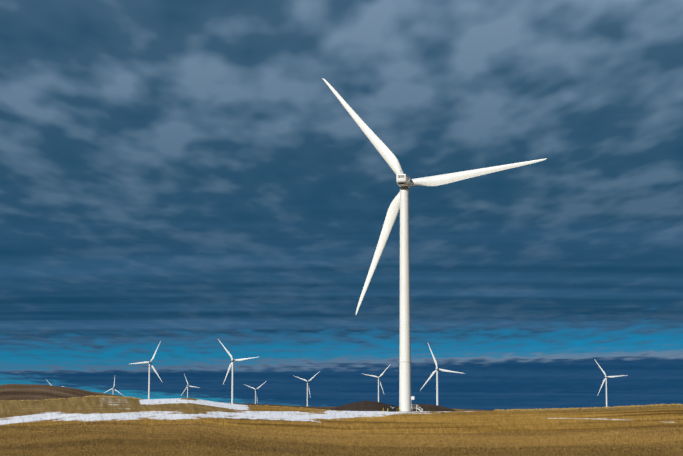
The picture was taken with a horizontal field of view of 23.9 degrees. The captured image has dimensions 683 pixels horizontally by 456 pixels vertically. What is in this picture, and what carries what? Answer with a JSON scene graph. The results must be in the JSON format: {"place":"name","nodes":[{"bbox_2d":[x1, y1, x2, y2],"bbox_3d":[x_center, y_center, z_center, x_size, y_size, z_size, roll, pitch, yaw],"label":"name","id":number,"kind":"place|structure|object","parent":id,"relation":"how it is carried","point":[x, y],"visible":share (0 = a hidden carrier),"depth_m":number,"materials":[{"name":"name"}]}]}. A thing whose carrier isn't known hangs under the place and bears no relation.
{"place":"outdoors","nodes":[
{"label":"outdoors","id":0,"kind":"place"},
{"bbox_2d":[0,384,682,455],"bbox_3d":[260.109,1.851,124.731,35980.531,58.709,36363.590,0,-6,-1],"label":"terrain","id":1,"kind":"structure","parent":0,"point":[368,416],"depth_m":228.68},
{"bbox_2d":[104,378,120,394],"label":"wind turbine","id":2,"kind":"object","parent":1,"relation":"on","point":[113,388],"visible":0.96,"depth_m":5973.68,"materials":[{"name":"grey metal"}]},
{"bbox_2d":[131,341,161,398],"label":"wind turbine","id":3,"kind":"object","parent":1,"relation":"on","point":[149,362],"visible":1,"depth_m":3302.27,"materials":[{"name":"grey metal"}]},
{"bbox_2d":[181,374,199,397],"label":"wind turbine","id":4,"kind":"object","parent":1,"relation":"on","point":[187,388],"visible":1,"depth_m":5889.46,"materials":[{"name":"grey metal"}]},
{"bbox_2d":[218,339,256,403],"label":"wind turbine","id":5,"kind":"object","parent":1,"relation":"on","point":[232,360],"visible":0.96,"depth_m":2960.49,"materials":[{"name":"grey metal"}]},
{"bbox_2d":[246,382,264,403],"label":"wind turbine","id":6,"kind":"object","parent":1,"relation":"on","point":[256,392],"visible":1,"depth_m":5682.68,"materials":[{"name":"grey metal"}]},
{"bbox_2d":[295,371,319,405],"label":"wind turbine","id":7,"kind":"object","parent":1,"relation":"on","point":[308,385],"visible":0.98,"depth_m":4844.63,"materials":[{"name":"grey metal"}]},
{"bbox_2d":[0,395,682,410],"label":"crest grass tufts","id":8,"kind":"object","parent":1,"relation":"on","point":[555,409],"visible":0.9,"depth_m":552.53,"materials":[{"name":"brown plant"}]},
{"bbox_2d":[0,421,682,455],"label":"field stubble stalks","id":9,"kind":"object","parent":1,"relation":"on","point":[183,427],"visible":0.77,"depth_m":113.02,"materials":[{"name":"plant"}]},
{"bbox_2d":[364,365,389,401],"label":"wind turbine","id":10,"kind":"object","parent":1,"relation":"on","point":[378,381],"visible":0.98,"depth_m":4453.75,"materials":[{"name":"grey metal"}]},
{"bbox_2d":[387,405,395,411],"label":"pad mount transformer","id":11,"kind":"object","parent":1,"relation":"on","point":[391,408],"visible":0.88,"depth_m":552.50,"materials":[{"name":"metal"}]},
{"bbox_2d":[411,396,422,411],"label":"tower access stair","id":12,"kind":"object","parent":1,"relation":"on","point":[412,397],"visible":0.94,"depth_m":556.28,"materials":[{"name":"white metal"}]},
{"bbox_2d":[421,344,464,405],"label":"wind turbine","id":13,"kind":"object","parent":1,"relation":"on","point":[436,371],"visible":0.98,"depth_m":2840.83,"materials":[{"name":"grey metal"}]},
{"bbox_2d":[594,359,626,406],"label":"wind turbine","id":14,"kind":"object","parent":1,"relation":"on","point":[606,382],"visible":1,"depth_m":3726.94,"materials":[{"name":"grey metal"}]},
{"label":"foundation pedestal","id":15,"kind":"object","parent":1,"relation":"on","visible":0},
{"bbox_2d":[322,78,546,410],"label":"wind turbine","id":16,"kind":"object","parent":15,"relation":"on","point":[400,201],"visible":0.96,"depth_m":563.17,"materials":[{"name":"white paint"}]},
{"bbox_2d":[0,0,682,409],"label":"sky","id":17,"kind":"structure","parent":0,"point":[187,176],"materials":[{"name":"blue"}]}
]}

